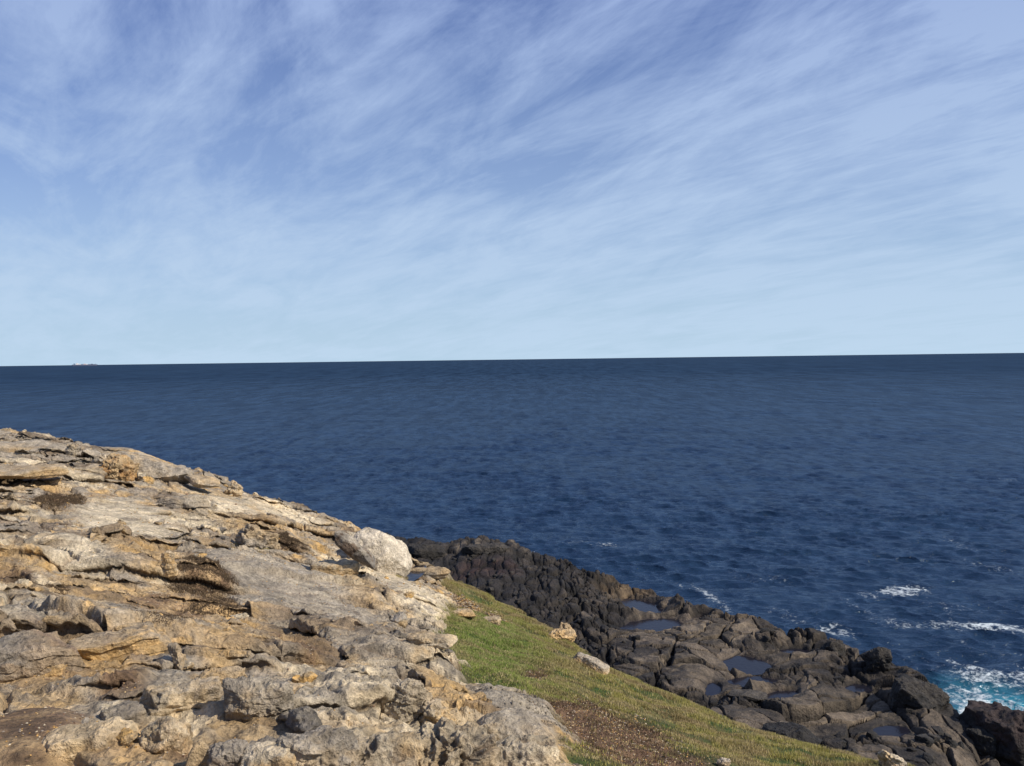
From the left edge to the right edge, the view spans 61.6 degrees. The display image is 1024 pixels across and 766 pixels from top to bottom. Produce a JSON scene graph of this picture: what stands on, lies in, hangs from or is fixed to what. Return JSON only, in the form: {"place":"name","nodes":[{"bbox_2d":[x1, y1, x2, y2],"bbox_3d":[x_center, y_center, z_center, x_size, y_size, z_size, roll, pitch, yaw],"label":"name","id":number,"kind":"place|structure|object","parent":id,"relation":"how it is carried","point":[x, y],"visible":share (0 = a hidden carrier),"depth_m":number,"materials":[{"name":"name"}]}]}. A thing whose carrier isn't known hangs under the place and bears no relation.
{"place":"outdoors","nodes":[
{"label":"outdoors","id":0,"kind":"place"},
{"bbox_2d":[0,428,878,765],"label":"ground","id":1,"kind":"structure","parent":0,"point":[108,564],"depth_m":8.24,"materials":[{"name":"stone"}]},
{"bbox_2d":[15,579,32,586],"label":"loose stone","id":2,"kind":"object","parent":1,"relation":"on","point":[27,582],"visible":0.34,"depth_m":8.44,"materials":[{"name":"stone"}]},
{"bbox_2d":[0,439,66,452],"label":"rock","id":3,"kind":"object","parent":1,"relation":"on","point":[7,446],"visible":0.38,"depth_m":22.38,"materials":[{"name":"stone"}]},
{"bbox_2d":[0,464,68,478],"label":"rock slab","id":4,"kind":"object","parent":1,"relation":"on","point":[31,471],"visible":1,"depth_m":17.10,"materials":[{"name":"stone"}]},
{"bbox_2d":[0,629,84,682],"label":"rock","id":5,"kind":"object","parent":1,"relation":"on","point":[28,653],"visible":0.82,"depth_m":5.31,"materials":[{"name":"stone"}]},
{"bbox_2d":[35,664,67,676],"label":"rock","id":6,"kind":"object","parent":1,"relation":"on","point":[56,670],"visible":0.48,"depth_m":5.33,"materials":[{"name":"stone"}]},
{"bbox_2d":[65,444,79,456],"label":"rock","id":7,"kind":"object","parent":1,"relation":"on","point":[72,449],"visible":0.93,"depth_m":22.18,"materials":[{"name":"stone"}]},
{"bbox_2d":[81,717,90,723],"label":"loose stone","id":8,"kind":"object","parent":1,"relation":"on","point":[85,720],"visible":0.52,"depth_m":4.18,"materials":[{"name":"stone"}]},
{"bbox_2d":[41,716,138,763],"bbox_3d":[-1.907,1.625,3.868,0.429,0.181,0.246,-2,2,-27],"label":"rock","id":9,"kind":"object","parent":1,"relation":"on","point":[66,743],"visible":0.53,"depth_m":3.80,"materials":[{"name":"stone"}]},
{"bbox_2d":[99,453,139,481],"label":"rock","id":10,"kind":"object","parent":1,"relation":"on","point":[121,467],"visible":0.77,"depth_m":19.75,"materials":[{"name":"stone"}]},
{"bbox_2d":[67,621,172,662],"bbox_3d":[-2.789,1.888,6.051,0.750,0.289,0.444,-2,2,-31],"label":"rock","id":11,"kind":"object","parent":1,"relation":"on","point":[143,638],"visible":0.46,"depth_m":5.95,"materials":[{"name":"stone"}]},
{"bbox_2d":[117,519,125,524],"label":"loose stone","id":12,"kind":"object","parent":1,"relation":"on","point":[121,521],"visible":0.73,"depth_m":14.63,"materials":[{"name":"stone"}]},
{"bbox_2d":[98,700,147,725],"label":"rock","id":13,"kind":"object","parent":1,"relation":"on","point":[134,711],"visible":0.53,"depth_m":4.35,"materials":[{"name":"stone"}]},
{"bbox_2d":[115,727,140,746],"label":"loose stone","id":14,"kind":"object","parent":1,"relation":"on","point":[125,737],"visible":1,"depth_m":3.82,"materials":[{"name":"stone"}]},
{"bbox_2d":[136,472,145,480],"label":"loose stone","id":15,"kind":"object","parent":1,"relation":"on","point":[139,476],"visible":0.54,"depth_m":20.44,"materials":[{"name":"stone"}]},
{"bbox_2d":[142,476,154,483],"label":"loose stone","id":16,"kind":"object","parent":1,"relation":"on","point":[149,480],"visible":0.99,"depth_m":20.04,"materials":[{"name":"stone"}]},
{"bbox_2d":[154,519,164,524],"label":"loose stone","id":17,"kind":"object","parent":1,"relation":"on","point":[160,521],"visible":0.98,"depth_m":15.29,"materials":[{"name":"stone"}]},
{"bbox_2d":[127,454,193,483],"bbox_3d":[-8.838,2.236,21.055,2.088,0.842,1.102,9,0,-9],"label":"rock slab","id":18,"kind":"object","parent":1,"relation":"on","point":[156,468],"visible":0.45,"depth_m":20.80,"materials":[{"name":"stone"}]},
{"bbox_2d":[139,716,192,754],"bbox_3d":[-1.544,1.627,3.858,0.224,0.263,0.219,-21,9,-20],"label":"rock","id":19,"kind":"object","parent":1,"relation":"on","point":[162,735],"visible":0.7,"depth_m":3.79,"materials":[{"name":"stone"}]},
{"bbox_2d":[160,550,178,577],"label":"rock","id":20,"kind":"object","parent":1,"relation":"on","point":[169,564],"visible":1,"depth_m":10.18,"materials":[{"name":"stone"}]},
{"bbox_2d":[167,642,190,670],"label":"rock","id":21,"kind":"object","parent":1,"relation":"on","point":[178,656],"visible":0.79,"depth_m":5.78,"materials":[{"name":"stone"}]},
{"bbox_2d":[139,676,223,717],"bbox_3d":[-1.792,1.740,4.661,0.441,0.261,0.247,-2,2,-30],"label":"rock","id":22,"kind":"object","parent":1,"relation":"on","point":[172,700],"visible":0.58,"depth_m":4.59,"materials":[{"name":"stone"}]},
{"bbox_2d":[156,494,210,515],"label":"rock","id":23,"kind":"object","parent":1,"relation":"on","point":[200,505],"visible":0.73,"depth_m":17.52,"materials":[{"name":"stone"}]},
{"bbox_2d":[183,662,193,669],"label":"loose stone","id":24,"kind":"object","parent":1,"relation":"on","point":[189,665],"visible":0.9,"depth_m":5.80,"materials":[{"name":"stone"}]},
{"bbox_2d":[183,474,219,487],"bbox_3d":[-7.573,2.412,20.952,0.937,0.269,0.739,14,2,0],"label":"rock slab","id":25,"kind":"object","parent":1,"relation":"on","point":[197,481],"visible":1,"depth_m":20.77,"materials":[{"name":"stone"}]},
{"bbox_2d":[197,553,206,556],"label":"loose stone","id":26,"kind":"object","parent":1,"relation":"on","point":[202,554],"visible":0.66,"depth_m":11.90,"materials":[{"name":"stone"}]},
{"bbox_2d":[196,665,247,683],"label":"rock","id":27,"kind":"object","parent":1,"relation":"on","point":[233,672],"visible":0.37,"depth_m":5.18,"materials":[{"name":"stone"}]},
{"bbox_2d":[207,738,248,765],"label":"rock","id":28,"kind":"object","parent":1,"relation":"on","point":[228,753],"visible":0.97,"depth_m":3.48,"materials":[{"name":"stone"}]},
{"bbox_2d":[223,480,242,496],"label":"rock","id":29,"kind":"object","parent":1,"relation":"on","point":[234,488],"visible":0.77,"depth_m":21.83,"materials":[{"name":"stone"}]},
{"bbox_2d":[218,649,250,658],"bbox_3d":[-1.963,1.915,6.070,0.230,0.068,0.103,-1,2,-4],"label":"rock slab","id":30,"kind":"object","parent":1,"relation":"on","point":[231,654],"visible":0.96,"depth_m":6.04,"materials":[{"name":"stone"}]},
{"bbox_2d":[230,613,248,618],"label":"loose stone","id":31,"kind":"object","parent":1,"relation":"on","point":[241,615],"visible":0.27,"depth_m":8.98,"materials":[{"name":"stone"}]},
{"bbox_2d":[221,675,293,722],"bbox_3d":[-1.331,1.668,4.509,0.367,0.211,0.237,3,6,-25],"label":"rock","id":32,"kind":"object","parent":1,"relation":"on","point":[248,698],"visible":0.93,"depth_m":4.46,"materials":[{"name":"stone"}]},
{"bbox_2d":[235,523,280,549],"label":"rock","id":33,"kind":"object","parent":1,"relation":"on","point":[253,536],"visible":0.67,"depth_m":14.41,"materials":[{"name":"stone"}]},
{"bbox_2d":[238,741,295,765],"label":"rock","id":34,"kind":"object","parent":1,"relation":"on","point":[268,753],"visible":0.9,"depth_m":3.46,"materials":[{"name":"stone"}]},
{"bbox_2d":[292,675,299,682],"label":"loose stone","id":35,"kind":"object","parent":1,"relation":"on","point":[295,678],"visible":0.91,"depth_m":5.66,"materials":[{"name":"stone"}]},
{"bbox_2d":[285,706,321,733],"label":"loose stone","id":36,"kind":"object","parent":1,"relation":"on","point":[300,720],"visible":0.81,"depth_m":4.23,"materials":[{"name":"stone"}]},
{"bbox_2d":[298,671,317,682],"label":"loose stone","id":37,"kind":"object","parent":1,"relation":"on","point":[310,676],"visible":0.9,"depth_m":5.66,"materials":[{"name":"stone"}]},
{"bbox_2d":[275,725,361,765],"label":"rock","id":38,"kind":"object","parent":1,"relation":"on","point":[327,745],"visible":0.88,"depth_m":3.57,"materials":[{"name":"stone"}]},
{"bbox_2d":[310,558,359,575],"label":"rock","id":39,"kind":"object","parent":1,"relation":"on","point":[344,566],"visible":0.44,"depth_m":12.94,"materials":[{"name":"stone"}]},
{"bbox_2d":[231,543,475,589],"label":"green sprigs","id":40,"kind":"object","parent":1,"relation":"on","point":[399,576],"visible":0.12,"depth_m":17.14,"materials":[{"name":"green plant"}]},
{"bbox_2d":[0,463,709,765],"bbox_3d":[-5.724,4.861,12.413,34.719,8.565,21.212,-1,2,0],"label":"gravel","id":41,"kind":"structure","parent":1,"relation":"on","point":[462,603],"depth_m":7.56,"materials":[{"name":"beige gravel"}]},
{"bbox_2d":[334,531,375,568],"bbox_3d":[-2.373,2.521,12.945,0.821,0.227,0.238,42,10,-9],"label":"rock slab","id":42,"kind":"object","parent":1,"relation":"on","point":[351,546],"visible":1,"depth_m":12.88,"materials":[{"name":"stone"}]},
{"bbox_2d":[10,491,715,765],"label":"dry moss","id":43,"kind":"object","parent":1,"relation":"on","point":[283,535],"visible":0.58,"depth_m":9.15,"materials":[{"name":"brown plant"}]},
{"bbox_2d":[347,527,412,577],"bbox_3d":[-2.688,3.530,17.375,1.378,1.025,0.893,23,2,0],"label":"boulder","id":44,"kind":"object","parent":1,"relation":"on","point":[391,554],"visible":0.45,"depth_m":17.14,"materials":[{"name":"stone"}]},
{"bbox_2d":[358,728,423,765],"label":"rock","id":45,"kind":"object","parent":1,"relation":"on","point":[393,747],"visible":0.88,"depth_m":3.71,"materials":[{"name":"stone"}]},
{"bbox_2d":[390,612,407,627],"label":"loose stone","id":46,"kind":"object","parent":1,"relation":"on","point":[400,619],"visible":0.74,"depth_m":10.37,"materials":[{"name":"stone"}]},
{"bbox_2d":[403,591,413,597],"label":"loose stone","id":47,"kind":"object","parent":1,"relation":"on","point":[408,594],"visible":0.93,"depth_m":12.48,"materials":[{"name":"stone"}]},
{"bbox_2d":[384,678,432,722],"bbox_3d":[-0.609,1.851,4.979,0.280,0.306,0.202,-2,2,-26],"label":"rock","id":48,"kind":"object","parent":1,"relation":"on","point":[405,704],"visible":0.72,"depth_m":4.91,"materials":[{"name":"stone"}]},
{"bbox_2d":[406,565,426,580],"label":"puddle","id":49,"kind":"object","parent":1,"relation":"on","point":[413,575],"visible":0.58,"depth_m":17.99,"materials":[{"name":"blue liquid"}]},
{"bbox_2d":[410,566,450,578],"bbox_3d":[-1.846,4.058,18.352,1.102,0.257,0.335,-1,2,8],"label":"rock slab","id":50,"kind":"object","parent":1,"relation":"on","point":[437,572],"visible":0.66,"depth_m":18.23,"materials":[{"name":"stone"}]},
{"bbox_2d":[405,630,457,649],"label":"rock","id":51,"kind":"object","parent":1,"relation":"on","point":[434,640],"visible":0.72,"depth_m":7.42,"materials":[{"name":"stone"}]},
{"bbox_2d":[418,698,456,723],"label":"rock","id":52,"kind":"object","parent":1,"relation":"on","point":[435,710],"visible":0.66,"depth_m":4.88,"materials":[{"name":"stone"}]},
{"bbox_2d":[409,716,499,765],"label":"rock","id":53,"kind":"object","parent":1,"relation":"on","point":[446,741],"visible":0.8,"depth_m":3.94,"materials":[{"name":"stone"}]},
{"bbox_2d":[455,608,475,617],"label":"rock","id":54,"kind":"object","parent":1,"relation":"on","point":[466,612],"visible":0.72,"depth_m":13.40,"materials":[{"name":"stone"}]},
{"bbox_2d":[482,616,501,625],"bbox_3d":[-0.357,3.830,13.822,0.350,0.133,0.202,0,2,18],"label":"rock slab","id":55,"kind":"object","parent":1,"relation":"on","point":[496,620],"visible":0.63,"depth_m":13.77,"materials":[{"name":"stone"}]},
{"bbox_2d":[476,707,568,762],"bbox_3d":[0.042,2.049,4.927,0.623,0.293,0.389,14,9,15],"label":"rock slab","id":56,"kind":"object","parent":1,"relation":"on","point":[504,723],"visible":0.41,"depth_m":4.86,"materials":[{"name":"stone"}]},
{"bbox_2d":[496,734,560,765],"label":"rock","id":57,"kind":"object","parent":1,"relation":"on","point":[532,750],"visible":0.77,"depth_m":4.01,"materials":[{"name":"stone"}]},
{"bbox_2d":[547,628,576,642],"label":"rock","id":58,"kind":"object","parent":1,"relation":"on","point":[570,635],"visible":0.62,"depth_m":15.89,"materials":[{"name":"stone"}]},
{"bbox_2d":[559,622,573,629],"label":"rock","id":59,"kind":"object","parent":1,"relation":"on","point":[565,625],"visible":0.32,"depth_m":16.27,"materials":[{"name":"stone"}]},
{"bbox_2d":[574,652,609,673],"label":"rock","id":60,"kind":"object","parent":1,"relation":"on","point":[595,664],"visible":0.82,"depth_m":12.12,"materials":[{"name":"stone"}]},
{"bbox_2d":[716,757,730,765],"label":"rock","id":61,"kind":"object","parent":1,"relation":"on","point":[722,761],"visible":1,"depth_m":6.56,"materials":[{"name":"stone"}]},
{"bbox_2d":[877,749,906,765],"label":"rock","id":62,"kind":"object","parent":1,"relation":"on","point":[885,758],"visible":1,"depth_m":8.84,"materials":[{"name":"stone"}]},
{"bbox_2d":[0,353,1023,714],"bbox_3d":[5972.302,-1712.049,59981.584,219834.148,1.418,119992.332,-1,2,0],"label":"sea","id":63,"kind":"structure","parent":0,"point":[862,503],"depth_m":166.01,"materials":[{"name":"liquid"}]},
{"bbox_2d":[72,363,97,365],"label":"cargo ship","id":64,"kind":"object","parent":63,"relation":"on","point":[77,364],"visible":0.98,"depth_m":15979.55},
{"bbox_2d":[0,0,1023,365],"label":"sky","id":65,"kind":"structure","parent":0,"point":[182,181],"materials":[{"name":"blue"}]},
{"bbox_2d":[434,574,913,765],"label":"grass","id":66,"kind":"structure","parent":0,"point":[688,708],"depth_m":10.11,"materials":[{"name":"green plant"}]},
{"bbox_2d":[386,532,1009,765],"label":"shore platform","id":67,"kind":"structure","parent":0,"point":[701,643],"depth_m":48.82,"materials":[{"name":"grey stone"}]},
{"bbox_2d":[407,543,445,559],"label":"boulder","id":68,"kind":"object","parent":67,"relation":"on","point":[426,551],"visible":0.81,"depth_m":67.11,"materials":[{"name":"grey stone"}]},
{"bbox_2d":[460,543,509,554],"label":"boulder","id":69,"kind":"object","parent":67,"relation":"on","point":[478,549],"visible":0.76,"depth_m":66.24,"materials":[{"name":"grey stone"}]},
{"bbox_2d":[514,598,521,603],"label":"basalt block","id":70,"kind":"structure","parent":67,"relation":"on","point":[517,601],"depth_m":56.39,"materials":[{"name":"grey stone"}]},
{"bbox_2d":[619,659,629,663],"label":"basalt block","id":71,"kind":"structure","parent":67,"relation":"on","point":[624,661],"depth_m":47.44,"materials":[{"name":"grey stone"}]},
{"bbox_2d":[631,635,639,642],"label":"basalt block","id":72,"kind":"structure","parent":67,"relation":"on","point":[635,637],"depth_m":51.08,"materials":[{"name":"grey stone"}]},
{"bbox_2d":[621,598,662,612],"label":"rock pool","id":73,"kind":"object","parent":67,"relation":"on","point":[643,606],"visible":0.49,"depth_m":60.23,"materials":[{"name":"blue liquid"}]},
{"bbox_2d":[620,618,681,631],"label":"rock pool","id":74,"kind":"object","parent":67,"relation":"on","point":[660,624],"visible":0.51,"depth_m":55.86,"materials":[{"name":"blue liquid"}]},
{"bbox_2d":[665,674,673,680],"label":"basalt block","id":75,"kind":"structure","parent":67,"relation":"on","point":[668,677],"depth_m":45.17,"materials":[{"name":"grey stone"}]},
{"bbox_2d":[705,683,720,695],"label":"rock pool","id":76,"kind":"object","parent":67,"relation":"on","point":[712,689],"visible":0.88,"depth_m":44.82,"materials":[{"name":"blue liquid"}]},
{"bbox_2d":[723,655,770,674],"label":"rock pool","id":77,"kind":"object","parent":67,"relation":"on","point":[749,665],"visible":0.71,"depth_m":48.39,"materials":[{"name":"blue liquid"}]},
{"bbox_2d":[726,689,767,702],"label":"boulder","id":78,"kind":"object","parent":67,"relation":"on","point":[755,696],"visible":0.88,"depth_m":42.84,"materials":[{"name":"grey stone"}]},
{"bbox_2d":[727,676,777,686],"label":"rock pool","id":79,"kind":"object","parent":67,"relation":"on","point":[742,681],"visible":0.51,"depth_m":46.05,"materials":[{"name":"blue liquid"}]},
{"bbox_2d":[760,628,769,633],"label":"basalt block","id":80,"kind":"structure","parent":67,"relation":"on","point":[762,630],"depth_m":51.86,"materials":[{"name":"grey stone"}]},
{"bbox_2d":[762,635,768,641],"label":"basalt block","id":81,"kind":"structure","parent":67,"relation":"on","point":[765,638],"depth_m":51.06,"materials":[{"name":"black stone"}]},
{"bbox_2d":[767,691,797,698],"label":"rock pool","id":82,"kind":"object","parent":67,"relation":"on","point":[783,694],"visible":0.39,"depth_m":44.06,"materials":[{"name":"blue liquid"}]},
{"bbox_2d":[762,722,822,744],"bbox_3d":[12.270,15.683,37.693,2.634,1.169,1.860,0,2,18],"label":"boulder","id":83,"kind":"object","parent":67,"relation":"on","point":[796,731],"visible":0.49,"depth_m":37.57,"materials":[{"name":"grey stone"}]},
{"bbox_2d":[780,649,809,652],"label":"rock pool","id":84,"kind":"object","parent":67,"relation":"on","point":[792,650],"visible":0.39,"depth_m":50.62,"materials":[{"name":"blue liquid"}]},
{"bbox_2d":[820,640,845,656],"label":"boulder","id":85,"kind":"object","parent":67,"relation":"on","point":[838,646],"visible":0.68,"depth_m":48.87,"materials":[{"name":"grey stone"}]},
{"bbox_2d":[833,676,843,682],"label":"basalt block","id":86,"kind":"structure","parent":67,"relation":"on","point":[840,678],"depth_m":45.48,"materials":[{"name":"grey stone"}]},
{"bbox_2d":[835,730,847,739],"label":"basalt block","id":87,"kind":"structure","parent":67,"relation":"on","point":[842,735],"depth_m":38.87,"materials":[{"name":"grey stone"}]},
{"bbox_2d":[851,748,858,753],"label":"basalt block","id":88,"kind":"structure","parent":67,"relation":"on","point":[853,750],"depth_m":36.77,"materials":[{"name":"grey stone"}]},
{"bbox_2d":[845,684,872,692],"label":"rock pool","id":89,"kind":"object","parent":67,"relation":"on","point":[858,688],"visible":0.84,"depth_m":44.74,"materials":[{"name":"blue liquid"}]},
{"bbox_2d":[866,730,879,739],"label":"basalt block","id":90,"kind":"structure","parent":67,"relation":"on","point":[872,735],"depth_m":38.52,"materials":[{"name":"grey stone"}]},
{"bbox_2d":[860,646,891,671],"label":"boulder","id":91,"kind":"object","parent":67,"relation":"on","point":[877,659],"visible":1,"depth_m":45.54,"materials":[{"name":"grey stone"}]},
{"bbox_2d":[873,725,909,736],"bbox_3d":[17.485,16.059,39.604,1.872,0.001,1.288,-1,2,0],"label":"rock pool","id":92,"kind":"object","parent":67,"relation":"on","point":[891,730],"visible":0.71,"depth_m":39.67,"materials":[{"name":"blue liquid"}]},
{"bbox_2d":[906,707,913,713],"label":"basalt block","id":93,"kind":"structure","parent":67,"relation":"on","point":[908,710],"depth_m":41.13,"materials":[{"name":"grey stone"}]},
{"bbox_2d":[906,748,916,751],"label":"basalt block","id":94,"kind":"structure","parent":67,"relation":"on","point":[910,749],"depth_m":37.05,"materials":[{"name":"black stone"}]},
{"bbox_2d":[890,674,949,712],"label":"boulder","id":95,"kind":"object","parent":67,"relation":"on","point":[910,692],"visible":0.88,"depth_m":41.72,"materials":[{"name":"grey stone"}]},
{"bbox_2d":[914,733,933,746],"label":"basalt block","id":96,"kind":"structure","parent":67,"relation":"on","point":[926,739],"depth_m":37.75,"materials":[{"name":"grey stone"}]},
{"bbox_2d":[922,751,933,764],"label":"basalt block","id":97,"kind":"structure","parent":67,"relation":"on","point":[928,758],"depth_m":36.05,"materials":[{"name":"grey stone"}]},
{"bbox_2d":[927,733,937,742],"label":"basalt block","id":98,"kind":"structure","parent":67,"relation":"on","point":[933,736],"depth_m":38.22,"materials":[{"name":"grey stone"}]},
{"bbox_2d":[931,726,943,735],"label":"basalt block","id":99,"kind":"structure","parent":67,"relation":"on","point":[938,730],"depth_m":39.01,"materials":[{"name":"grey stone"}]},
{"bbox_2d":[943,733,951,739],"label":"basalt block","id":100,"kind":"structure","parent":67,"relation":"on","point":[946,736],"depth_m":38.47,"materials":[{"name":"grey stone"}]},
{"bbox_2d":[945,740,957,747],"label":"basalt block","id":101,"kind":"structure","parent":67,"relation":"on","point":[953,743],"depth_m":38.05,"materials":[{"name":"grey stone"}]},
{"bbox_2d":[958,741,964,748],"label":"basalt block","id":102,"kind":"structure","parent":67,"relation":"on","point":[960,744],"depth_m":38.22,"materials":[{"name":"grey stone"}]},
{"bbox_2d":[965,726,996,756],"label":"boulder","id":103,"kind":"object","parent":67,"relation":"on","point":[984,740],"visible":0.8,"depth_m":38.70,"materials":[{"name":"black stone"}]},
{"bbox_2d":[959,700,1023,765],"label":"boulder","id":104,"kind":"object","parent":67,"relation":"on","point":[1002,724],"visible":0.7,"depth_m":38.74,"materials":[{"name":"grey stone"}]}
]}

